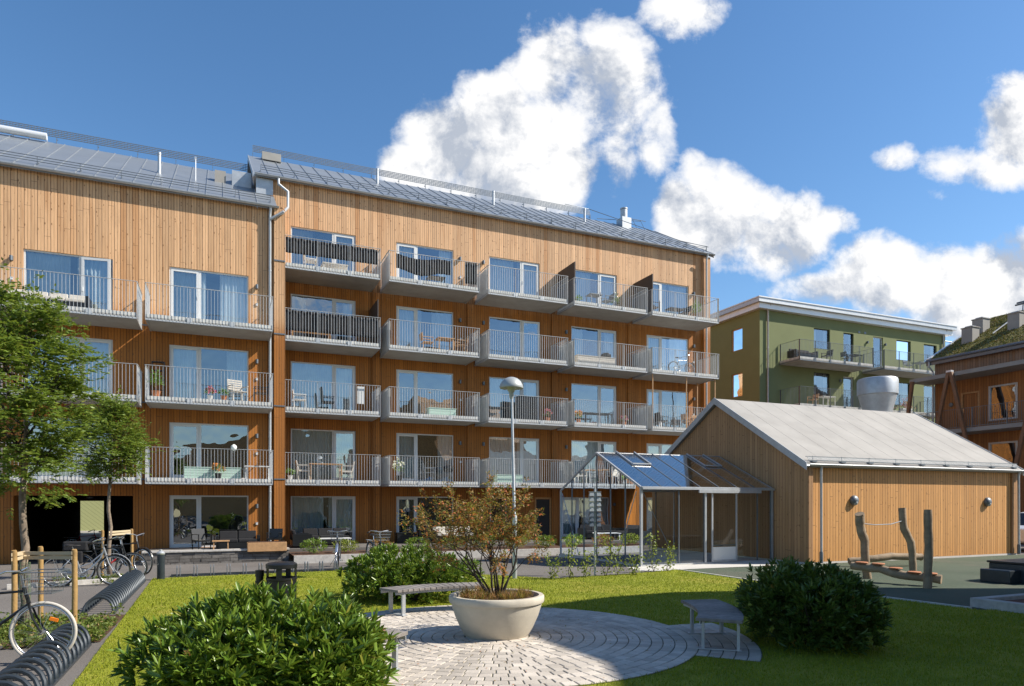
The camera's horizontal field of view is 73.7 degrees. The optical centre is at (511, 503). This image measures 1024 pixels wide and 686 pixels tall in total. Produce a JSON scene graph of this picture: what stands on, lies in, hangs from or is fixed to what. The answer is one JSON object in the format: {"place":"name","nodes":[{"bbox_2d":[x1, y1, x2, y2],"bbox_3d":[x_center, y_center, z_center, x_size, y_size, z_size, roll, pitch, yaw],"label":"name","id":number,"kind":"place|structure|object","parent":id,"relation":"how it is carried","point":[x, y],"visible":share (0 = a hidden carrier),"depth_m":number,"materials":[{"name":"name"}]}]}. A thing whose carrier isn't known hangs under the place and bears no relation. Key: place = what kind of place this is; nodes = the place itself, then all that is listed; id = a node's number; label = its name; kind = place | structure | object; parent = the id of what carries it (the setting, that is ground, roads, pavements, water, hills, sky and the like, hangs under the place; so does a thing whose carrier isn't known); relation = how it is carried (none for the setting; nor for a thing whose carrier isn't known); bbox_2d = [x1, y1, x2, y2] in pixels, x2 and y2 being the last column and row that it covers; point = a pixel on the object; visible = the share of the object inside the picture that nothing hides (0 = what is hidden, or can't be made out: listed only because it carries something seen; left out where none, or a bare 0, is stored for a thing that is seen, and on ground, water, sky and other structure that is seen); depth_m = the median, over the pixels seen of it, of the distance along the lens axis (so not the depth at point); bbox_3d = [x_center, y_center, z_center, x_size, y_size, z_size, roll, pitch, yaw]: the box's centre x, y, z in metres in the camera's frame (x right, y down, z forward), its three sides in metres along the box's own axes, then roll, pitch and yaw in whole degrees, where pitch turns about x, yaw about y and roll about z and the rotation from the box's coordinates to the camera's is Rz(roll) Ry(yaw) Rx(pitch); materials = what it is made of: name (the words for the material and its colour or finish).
{"place":"outdoors","nodes":[
{"label":"outdoors","id":0,"kind":"place"},
{"bbox_2d":[287,539,554,558],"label":"terrace slab","id":1,"kind":"structure","parent":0,"point":[362,546],"depth_m":29.47,"materials":[{"name":"concrete"}]},
{"bbox_2d":[290,529,311,545],"bbox_3d":[-8.778,1.396,28.351,0.771,0.647,1.300,0,0,-23],"label":"garden sofa","id":2,"kind":"object","parent":1,"relation":"on","point":[297,539],"visible":0.94,"depth_m":27.74,"materials":[{"name":"grey wicker"}]},
{"bbox_2d":[300,528,351,543],"bbox_3d":[-8.070,1.396,29.637,2.100,0.647,0.771,0,0,-23],"label":"garden sofa","id":3,"kind":"object","parent":1,"relation":"on","point":[321,533],"visible":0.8,"depth_m":29.65,"materials":[{"name":"grey wicker"}]},
{"bbox_2d":[289,545,559,555],"bbox_3d":[-3.034,1.920,28.345,11.750,0.001,2.280,0,0,-23],"label":"flower bed","id":4,"kind":"object","parent":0,"point":[364,551],"visible":0.4,"depth_m":27.99,"materials":[{"name":"plant"}]},
{"bbox_2d":[300,537,327,553],"bbox_3d":[-7.664,1.605,26.321,1.127,0.656,1.084,0,0,0],"label":"shrub","id":5,"kind":"object","parent":4,"relation":"on","point":[313,549],"visible":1,"depth_m":26.25,"materials":[{"name":"green plant"}]},
{"bbox_2d":[0,537,1023,685],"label":"ground","id":6,"kind":"structure","parent":0,"point":[86,593],"depth_m":17.60,"materials":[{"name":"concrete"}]},
{"bbox_2d":[0,567,77,661],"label":"bicycle","id":7,"kind":"object","parent":6,"relation":"on","point":[20,612],"visible":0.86,"depth_m":7.60,"materials":[{"name":"grey"}]},
{"bbox_2d":[0,623,91,685],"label":"bike rack","id":8,"kind":"object","parent":6,"relation":"on","point":[14,670],"visible":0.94,"depth_m":7.10,"materials":[{"name":"metal"}]},
{"bbox_2d":[7,578,117,589],"bbox_3d":[-9.646,1.778,15.113,2.473,0.164,0.160,0,0,-38],"label":"bed edging","id":9,"kind":"object","parent":6,"relation":"on","point":[86,582],"visible":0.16,"depth_m":15.12,"materials":[{"name":"concrete"}]},
{"bbox_2d":[0,615,124,648],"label":"planting bed","id":10,"kind":"object","parent":6,"relation":"on","point":[109,630],"visible":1,"depth_m":9.36,"materials":[{"name":"green plant"}]},
{"bbox_2d":[11,550,17,624],"bbox_3d":[-6.926,1.272,9.502,0.080,1.256,0.077,0,0,0],"label":"tree stake","id":11,"kind":"object","parent":10,"relation":"on","point":[14,587],"visible":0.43,"depth_m":9.48,"materials":[{"name":"brown wood"}]},
{"bbox_2d":[38,546,43,617],"bbox_3d":[-7.146,1.272,10.352,0.080,1.256,0.077,0,0,0],"label":"tree stake","id":12,"kind":"object","parent":10,"relation":"on","point":[40,566],"visible":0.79,"depth_m":10.33,"materials":[{"name":"brown wood"}]},
{"bbox_2d":[0,256,122,624],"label":"rowan tree","id":13,"kind":"object","parent":10,"relation":"on","point":[57,386],"visible":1,"depth_m":9.75,"materials":[{"name":"green plant"}]},
{"bbox_2d":[0,602,124,647],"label":"ground cover","id":14,"kind":"object","parent":10,"relation":"on","point":[94,627],"visible":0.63,"depth_m":9.44,"materials":[{"name":"green plant"}]},
{"bbox_2d":[72,549,77,621],"bbox_3d":[-6.216,1.272,9.703,0.080,1.256,0.077,0,0,0],"label":"tree stake","id":15,"kind":"object","parent":10,"relation":"on","point":[74,583],"visible":0.85,"depth_m":9.68,"materials":[{"name":"brown wood"}]},
{"bbox_2d":[22,551,71,559],"bbox_3d":[-6.610,0.738,9.750,0.800,0.120,0.105,0,0,7],"label":"tree tie","id":16,"kind":"object","parent":15,"relation":"attached to","point":[56,555],"visible":1,"depth_m":9.70,"materials":[{"name":"beige wood"}]},
{"bbox_2d":[44,537,131,587],"bbox_3d":[-9.245,1.276,14.804,1.780,1.052,0.634,0,3,-18],"label":"bicycle","id":17,"kind":"object","parent":6,"relation":"on","point":[82,572],"visible":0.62,"depth_m":14.85,"materials":[{"name":"black metal"}]},
{"bbox_2d":[80,501,103,532],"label":"boarded house","id":18,"kind":"structure","parent":6,"relation":"on","point":[92,515],"depth_m":47.97,"materials":[{"name":"metal"}]},
{"bbox_2d":[62,536,147,579],"bbox_3d":[-9.263,1.275,15.565,1.742,1.052,0.634,0,-2,-16],"label":"bicycle","id":19,"kind":"object","parent":6,"relation":"on","point":[83,547],"visible":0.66,"depth_m":15.47,"materials":[{"name":"black metal"}]},
{"bbox_2d":[82,569,145,615],"bbox_3d":[-7.687,1.651,13.363,0.480,0.287,5.072,0,0,-23],"label":"bike rack","id":20,"kind":"object","parent":6,"relation":"on","point":[124,588],"visible":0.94,"depth_m":12.47,"materials":[{"name":"metal"}]},
{"bbox_2d":[57,385,179,573],"bbox_3d":[-9.961,-0.545,16.842,2.576,4.801,2.584,0,0,13],"label":"rowan tree","id":21,"kind":"object","parent":6,"relation":"on","point":[132,446],"visible":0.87,"depth_m":16.54,"materials":[{"name":"green plant"}]},
{"bbox_2d":[104,533,153,574],"bbox_3d":[-9.804,1.275,17.396,1.780,1.052,0.634,0,0,21],"label":"bicycle","id":22,"kind":"object","parent":6,"relation":"on","point":[137,550],"visible":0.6,"depth_m":17.29,"materials":[{"name":"black metal"}]},
{"bbox_2d":[0,119,284,563],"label":"apartment building","id":23,"kind":"structure","parent":6,"relation":"on","point":[178,270],"depth_m":26.90,"materials":[{"name":"brown wood"}]},
{"bbox_2d":[8,288,91,307],"bbox_3d":[-16.729,-7.358,24.540,2.700,0.647,0.771,0,0,-23],"label":"garden sofa","id":24,"kind":"object","parent":23,"relation":"on","point":[85,301],"visible":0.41,"depth_m":24.63,"materials":[{"name":"black paint"}]},
{"bbox_2d":[24,334,112,393],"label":"window","id":25,"kind":"structure","parent":23,"relation":"in","point":[101,345],"depth_m":26.07,"materials":[{"name":"glass"}]},
{"bbox_2d":[24,249,112,309],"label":"window","id":26,"kind":"structure","parent":23,"relation":"in","point":[36,260],"depth_m":25.71,"materials":[{"name":"glass"}]},
{"bbox_2d":[28,416,112,476],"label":"window","id":27,"kind":"structure","parent":23,"relation":"in","point":[59,473],"depth_m":26.15,"materials":[{"name":"grey paint"}]},
{"bbox_2d":[169,495,247,547],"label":"window","id":28,"kind":"structure","parent":23,"relation":"in","point":[214,514],"depth_m":28.60,"materials":[{"name":"clear glass"}]},
{"bbox_2d":[169,422,247,478],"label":"window","id":29,"kind":"structure","parent":23,"relation":"in","point":[192,436],"depth_m":28.62,"materials":[{"name":"clear glass"}]},
{"bbox_2d":[169,345,247,400],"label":"window","id":30,"kind":"structure","parent":23,"relation":"in","point":[192,357],"depth_m":27.93,"materials":[{"name":"glass"}]},
{"bbox_2d":[169,267,247,322],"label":"window","id":31,"kind":"structure","parent":23,"relation":"in","point":[178,277],"depth_m":27.79,"materials":[{"name":"glass"}]},
{"bbox_2d":[184,467,240,478],"bbox_3d":[-11.648,-1.191,26.599,2.040,0.446,0.490,0,0,-23],"label":"bench box","id":32,"kind":"object","parent":23,"relation":"on","point":[209,472],"visible":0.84,"depth_m":26.34,"materials":[{"name":"green wood"}]},
{"bbox_2d":[150,547,238,550],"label":"terrace","id":33,"kind":"structure","parent":6,"relation":"on","point":[188,548],"depth_m":26.72,"materials":[{"name":"concrete"}]},
{"bbox_2d":[191,528,211,549],"bbox_3d":[-11.707,1.373,25.703,0.594,0.857,0.530,0,0,38],"label":"wicker chair","id":34,"kind":"object","parent":33,"relation":"on","point":[198,535],"visible":0.82,"depth_m":25.71,"materials":[{"name":"grey wicker"}]},
{"bbox_2d":[216,530,259,548],"bbox_3d":[-10.751,1.396,26.782,1.600,0.647,0.771,0,0,-23],"label":"garden sofa","id":35,"kind":"object","parent":33,"relation":"on","point":[243,539],"visible":0.87,"depth_m":26.72,"materials":[{"name":"grey fabric"}]},
{"bbox_2d":[142,547,289,565],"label":"stone wall","id":36,"kind":"structure","parent":6,"relation":"on","point":[202,556],"depth_m":25.19,"materials":[{"name":"grey stone"}]},
{"bbox_2d":[247,541,286,551],"bbox_3d":[-9.316,1.620,25.950,1.400,0.360,0.500,0,0,-23],"label":"wooden planter box","id":37,"kind":"object","parent":36,"relation":"on","point":[259,546],"visible":0.99,"depth_m":25.72,"materials":[{"name":"brown wood"}]},
{"bbox_2d":[170,560,344,576],"bbox_3d":[-6.207,1.657,17.882,4.902,0.276,0.486,0,0,-23],"label":"bike rack","id":38,"kind":"object","parent":6,"relation":"on","point":[246,572],"visible":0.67,"depth_m":17.50,"materials":[{"name":"metal"}]},
{"bbox_2d":[294,548,559,563],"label":"bed kerb","id":39,"kind":"structure","parent":6,"relation":"on","point":[299,559],"depth_m":27.17,"materials":[{"name":"concrete"}]},
{"bbox_2d":[247,145,718,545],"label":"apartment building","id":40,"kind":"structure","parent":6,"relation":"on","point":[527,318],"depth_m":33.53,"materials":[{"name":"brown wood"}]},
{"bbox_2d":[291,496,355,540],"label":"window","id":41,"kind":"structure","parent":40,"relation":"in","point":[317,512],"depth_m":31.06,"materials":[{"name":"clear glass"}]},
{"bbox_2d":[291,429,355,479],"bbox_3d":[-8.521,-2.195,30.896,2.856,2.286,0.457,0,0,-23],"label":"window","id":42,"kind":"structure","parent":40,"relation":"in","point":[303,441],"depth_m":31.05,"materials":[{"name":"clear glass"}]},
{"bbox_2d":[291,361,355,409],"bbox_3d":[-8.560,-5.210,30.990,2.856,2.256,0.256,0,0,-23],"label":"window","id":43,"kind":"structure","parent":40,"relation":"in","point":[306,371],"depth_m":31.05,"materials":[{"name":"glass"}]},
{"bbox_2d":[291,294,355,340],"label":"window","id":44,"kind":"structure","parent":40,"relation":"in","point":[305,302],"depth_m":31.45,"materials":[{"name":"glass"}]},
{"bbox_2d":[291,226,355,270],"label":"window","id":45,"kind":"structure","parent":40,"relation":"in","point":[295,231],"depth_m":31.09,"materials":[{"name":"glass"}]},
{"bbox_2d":[286,309,377,338],"bbox_3d":[-7.654,-7.674,29.198,3.860,0.860,0.068,0,0,-23],"label":"privacy cloth","id":46,"kind":"object","parent":40,"relation":"attached to","point":[296,320],"visible":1,"depth_m":29.13,"materials":[{"name":"black fabric"}]},
{"bbox_2d":[286,236,377,264],"bbox_3d":[-7.664,-10.804,29.194,3.840,0.660,0.068,0,0,-23],"label":"privacy cloth","id":47,"kind":"object","parent":40,"relation":"attached to","point":[296,245],"visible":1,"depth_m":29.13,"materials":[{"name":"black fabric"}]},
{"bbox_2d":[396,253,449,275],"bbox_3d":[-3.961,-10.679,30.774,2.552,0.871,0.067,0,0,-23],"label":"privacy cloth","id":48,"kind":"object","parent":40,"relation":"attached to","point":[413,266],"visible":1,"depth_m":30.75,"materials":[{"name":"black fabric"}]},
{"bbox_2d":[396,497,452,539],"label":"window","id":49,"kind":"structure","parent":40,"relation":"in","point":[407,504],"depth_m":33.89,"materials":[{"name":"clear glass"}]},
{"bbox_2d":[396,433,452,481],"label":"window","id":50,"kind":"structure","parent":40,"relation":"in","point":[413,446],"depth_m":33.29,"materials":[{"name":"clear glass"}]},
{"bbox_2d":[396,369,452,413],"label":"window","id":51,"kind":"structure","parent":40,"relation":"in","point":[410,379],"depth_m":33.91,"materials":[{"name":"glass"}]},
{"bbox_2d":[396,306,452,349],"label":"window","id":52,"kind":"structure","parent":40,"relation":"in","point":[410,314],"depth_m":32.97,"materials":[{"name":"glass"}]},
{"bbox_2d":[396,242,452,283],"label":"window","id":53,"kind":"structure","parent":40,"relation":"in","point":[402,247],"depth_m":33.24,"materials":[{"name":"glass"}]},
{"bbox_2d":[465,262,476,284],"bbox_3d":[-1.914,-10.674,31.647,0.602,1.000,0.067,0,0,-23],"label":"privacy cloth","id":54,"kind":"object","parent":40,"relation":"attached to","point":[474,273],"visible":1,"depth_m":31.65,"materials":[{"name":"black fabric"}]},
{"bbox_2d":[489,437,538,482],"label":"window","id":55,"kind":"structure","parent":40,"relation":"in","point":[526,449],"depth_m":34.76,"materials":[{"name":"clear glass"}]},
{"bbox_2d":[489,377,538,419],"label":"window","id":56,"kind":"structure","parent":40,"relation":"in","point":[530,387],"depth_m":34.90,"materials":[{"name":"glass"}]},
{"bbox_2d":[489,256,538,295],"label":"window","id":57,"kind":"structure","parent":40,"relation":"in","point":[509,263],"depth_m":34.74,"materials":[{"name":"glass"}]},
{"bbox_2d":[489,317,539,357],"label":"window","id":58,"kind":"structure","parent":40,"relation":"in","point":[495,323],"depth_m":35.74,"materials":[{"name":"glass"}]},
{"bbox_2d":[514,396,537,419],"bbox_3d":[0.697,-4.661,33.807,1.040,1.226,0.540,0,0,-23],"label":"privacy cabinet","id":59,"kind":"object","parent":40,"relation":"on","point":[526,407],"visible":0.78,"depth_m":33.56,"materials":[{"name":"grey paint"}]},
{"bbox_2d":[535,497,550,536],"bbox_3d":[1.584,0.700,35.230,0.950,2.040,0.080,0,0,-23],"label":"entrance door","id":60,"kind":"structure","parent":40,"relation":"in","point":[540,502],"depth_m":35.23,"materials":[{"name":"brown wood"}]},
{"bbox_2d":[571,440,615,473],"bbox_3d":[4.334,-2.195,36.492,2.776,2.286,0.259,0,0,-23],"label":"window","id":61,"kind":"structure","parent":40,"relation":"in","point":[582,451],"depth_m":36.42,"materials":[{"name":"clear glass"}]},
{"bbox_2d":[571,383,615,423],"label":"window","id":62,"kind":"structure","parent":40,"relation":"in","point":[587,392],"depth_m":37.68,"materials":[{"name":"glass"}]},
{"bbox_2d":[571,326,615,364],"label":"window","id":63,"kind":"structure","parent":40,"relation":"in","point":[584,347],"depth_m":36.95,"materials":[{"name":"glass"}]},
{"bbox_2d":[575,354,615,364],"bbox_3d":[4.217,-7.266,34.983,2.240,0.476,0.540,0,0,-23],"label":"storage box","id":64,"kind":"object","parent":40,"relation":"on","point":[595,359],"visible":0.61,"depth_m":34.70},
{"bbox_2d":[576,270,615,305],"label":"window","id":65,"kind":"structure","parent":40,"relation":"in","point":[585,287],"depth_m":36.71,"materials":[{"name":"glass"}]},
{"bbox_2d":[647,389,687,427],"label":"window","id":66,"kind":"structure","parent":40,"relation":"in","point":[661,398],"depth_m":38.92,"materials":[{"name":"glass"}]},
{"bbox_2d":[647,335,687,371],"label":"window","id":67,"kind":"structure","parent":40,"relation":"in","point":[653,341],"depth_m":38.56,"materials":[{"name":"glass"}]},
{"bbox_2d":[653,281,687,313],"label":"window","id":68,"kind":"structure","parent":40,"relation":"in","point":[659,294],"depth_m":38.58,"materials":[{"name":"glass"}]},
{"bbox_2d":[500,377,522,578],"bbox_3d":[-0.015,-0.588,16.300,0.564,4.875,0.564,0,0,0],"label":"street lamp","id":69,"kind":"object","parent":6,"relation":"on","point":[511,385],"visible":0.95,"depth_m":16.27,"materials":[{"name":"metal"}]},
{"bbox_2d":[589,488,600,574],"bbox_3d":[2.060,0.725,16.950,0.300,2.250,0.120,0,0,-6],"label":"louvre post","id":70,"kind":"object","parent":6,"relation":"on","point":[595,508],"visible":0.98,"depth_m":16.92,"materials":[{"name":"metal"}]},
{"bbox_2d":[559,451,774,566],"bbox_3d":[4.931,0.198,22.681,4.915,3.804,5.190,0,0,-23],"label":"greenhouse","id":71,"kind":"object","parent":6,"relation":"on","point":[621,482],"visible":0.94,"depth_m":21.27,"materials":[{"name":"glass"}]},
{"bbox_2d":[704,493,736,561],"bbox_3d":[6.288,0.690,20.526,1.220,2.100,0.040,0,0,-23],"label":"sliding door","id":72,"kind":"structure","parent":71,"relation":"in","point":[718,554],"depth_m":20.46,"materials":[{"name":"metal"}]},
{"bbox_2d":[710,295,957,422],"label":"apartment building","id":73,"kind":"structure","parent":6,"relation":"on","point":[754,340],"depth_m":48.34,"materials":[{"name":"green paint"}]},
{"bbox_2d":[732,373,741,397],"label":"window","id":74,"kind":"structure","parent":73,"relation":"in","point":[736,378],"depth_m":48.12,"materials":[{"name":"blue glass"}]},
{"bbox_2d":[814,328,828,349],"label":"window","id":75,"kind":"structure","parent":73,"relation":"in","point":[819,334],"depth_m":48.78,"materials":[{"name":"glass"}]},
{"bbox_2d":[814,372,828,395],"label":"window","id":76,"kind":"structure","parent":73,"relation":"in","point":[821,380],"depth_m":48.78,"materials":[{"name":"glass"}]},
{"bbox_2d":[843,377,851,406],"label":"window","id":77,"kind":"structure","parent":73,"relation":"in","point":[847,381],"depth_m":49.90,"materials":[{"name":"glass"}]},
{"bbox_2d":[873,337,881,367],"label":"window","id":78,"kind":"structure","parent":73,"relation":"in","point":[877,342],"depth_m":50.94,"materials":[{"name":"glass"}]},
{"bbox_2d":[652,376,1023,563],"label":"service building","id":79,"kind":"structure","parent":6,"relation":"on","point":[826,473],"depth_m":22.73,"materials":[{"name":"brown wood"}]},
{"bbox_2d":[684,555,1023,608],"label":"play surface","id":80,"kind":"object","parent":6,"relation":"on","point":[962,584],"visible":0.5,"depth_m":15.68,"materials":[{"name":"green rubber"}]},
{"bbox_2d":[847,553,923,564],"bbox_3d":[10.651,1.563,19.424,2.243,0.340,0.309,0,0,-7],"label":"balance log","id":81,"kind":"object","parent":80,"relation":"on","point":[891,556],"visible":0.78,"depth_m":19.35,"materials":[{"name":"brown wood"}]},
{"bbox_2d":[850,508,941,588],"bbox_3d":[9.019,0.988,16.367,1.756,1.766,3.934,0,0,22],"label":"climbing course","id":82,"kind":"object","parent":80,"relation":"on","point":[927,577],"visible":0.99,"depth_m":15.61,"materials":[{"name":"brown wood"}]},
{"bbox_2d":[980,558,1023,583],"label":"play box","id":83,"kind":"object","parent":80,"relation":"on","point":[1006,571],"visible":1,"depth_m":15.41,"materials":[{"name":"wood"}]},
{"bbox_2d":[906,301,1023,512],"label":"apartment building","id":84,"kind":"structure","parent":6,"relation":"on","point":[977,379],"depth_m":38.23,"materials":[{"name":"brown wood"}]},
{"bbox_2d":[961,390,979,427],"bbox_3d":[26.253,-5.310,39.084,0.091,2.180,1.030,0,0,-23],"label":"door","id":85,"kind":"structure","parent":84,"relation":"in","point":[968,399],"depth_m":39.06,"materials":[{"name":"brown wood"}]},
{"bbox_2d":[988,382,1017,420],"bbox_3d":[27.324,-5.575,37.620,0.915,1.950,1.500,0,0,-23],"label":"window","id":86,"kind":"structure","parent":84,"relation":"in","point":[1003,393],"depth_m":37.52,"materials":[{"name":"glass"}]},
{"bbox_2d":[988,441,1017,463],"bbox_3d":[27.324,-2.400,37.620,0.915,2.000,1.500,0,0,-23],"label":"window","id":87,"kind":"structure","parent":84,"relation":"in","point":[1006,450],"depth_m":37.42,"materials":[{"name":"metal"}]},
{"bbox_2d":[0,0,1023,345],"label":"sky","id":88,"kind":"structure","parent":0,"point":[860,155],"materials":[{"name":"blue"}]},
{"bbox_2d":[69,569,1023,685],"bbox_3d":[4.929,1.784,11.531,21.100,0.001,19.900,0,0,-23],"label":"lawn","id":89,"kind":"structure","parent":0,"point":[789,681],"depth_m":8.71,"materials":[{"name":"green plant"}]},
{"bbox_2d":[157,549,164,579],"bbox_3d":[-8.280,1.448,16.100,0.180,0.745,0.180,0,0,0],"label":"bollard","id":90,"kind":"object","parent":89,"relation":"on","point":[160,564],"visible":0.94,"depth_m":16.03,"materials":[{"name":"metal"}]},
{"bbox_2d":[107,579,400,685],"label":"rhododendron bush","id":91,"kind":"object","parent":89,"relation":"on","point":[243,638],"visible":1,"depth_m":5.48,"materials":[{"name":"green plant"}]},
{"bbox_2d":[255,561,296,612],"bbox_3d":[-3.871,1.369,11.200,0.678,0.842,0.496,0,0,0],"label":"litter bin","id":92,"kind":"object","parent":89,"relation":"on","point":[279,566],"visible":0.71,"depth_m":11.05,"materials":[{"name":"black metal"}]},
{"bbox_2d":[336,543,484,604],"bbox_3d":[-1.902,1.265,12.756,2.812,1.108,2.352,0,0,0],"label":"rhododendron bush","id":93,"kind":"object","parent":89,"relation":"on","point":[360,576],"visible":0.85,"depth_m":12.31,"materials":[{"name":"green plant"}]},
{"bbox_2d":[733,555,893,655],"bbox_3d":[3.777,1.240,8.673,1.953,1.154,2.078,0,0,0],"label":"rhododendron bush","id":94,"kind":"object","parent":89,"relation":"on","point":[822,610],"visible":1,"depth_m":8.24,"materials":[{"name":"green plant"}]},
{"bbox_2d":[970,593,1023,613],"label":"sandbox","id":95,"kind":"object","parent":89,"relation":"on","point":[1014,603],"visible":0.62,"depth_m":11.61,"materials":[{"name":"concrete"}]},
{"bbox_2d":[364,605,761,685],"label":"paving stones","id":96,"kind":"object","parent":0,"point":[556,655],"visible":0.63,"depth_m":8.28,"materials":[{"name":"grey stone"}]},
{"bbox_2d":[341,629,407,669],"bbox_3d":[-1.769,1.558,7.438,1.559,0.417,0.595,0,0,42],"label":"curved bench","id":97,"kind":"object","parent":96,"relation":"on","point":[402,634],"visible":0.09,"depth_m":7.21,"materials":[{"name":"grey wood"}]},
{"bbox_2d":[380,582,480,615],"bbox_3d":[-1.261,1.558,11.232,1.789,0.417,0.606,0,0,-27],"label":"curved bench","id":98,"kind":"object","parent":96,"relation":"on","point":[403,591],"visible":0.88,"depth_m":11.01,"materials":[{"name":"grey wood"}]},
{"bbox_2d":[449,588,543,640],"bbox_3d":[-0.208,1.498,9.250,1.290,0.545,1.290,0,0,0],"label":"bowl planter","id":99,"kind":"object","parent":96,"relation":"on","point":[494,619],"visible":0.78,"depth_m":8.78,"materials":[{"name":"concrete"}]},
{"bbox_2d":[397,470,555,597],"bbox_3d":[-0.441,0.403,9.167,2.076,1.812,1.908,0,0,0],"label":"shrub","id":100,"kind":"object","parent":99,"relation":"on","point":[480,518],"visible":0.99,"depth_m":9.03,"materials":[{"name":"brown plant"}]},
{"bbox_2d":[459,584,534,599],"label":"dry grass","id":101,"kind":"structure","parent":99,"relation":"on","point":[474,594],"depth_m":8.98,"materials":[{"name":"plant"}]},
{"bbox_2d":[681,599,743,651],"bbox_3d":[2.589,1.558,8.795,0.637,0.417,1.788,0,0,7],"label":"curved bench","id":102,"kind":"object","parent":96,"relation":"on","point":[714,610],"visible":1,"depth_m":8.48,"materials":[{"name":"grey wood"}]},
{"bbox_2d":[627,561,795,570],"bbox_3d":[5.858,1.792,19.674,5.600,0.001,1.250,0,0,-23],"label":"paving pad","id":103,"kind":"object","parent":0,"point":[716,565],"visible":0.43,"depth_m":19.47,"materials":[{"name":"concrete"}]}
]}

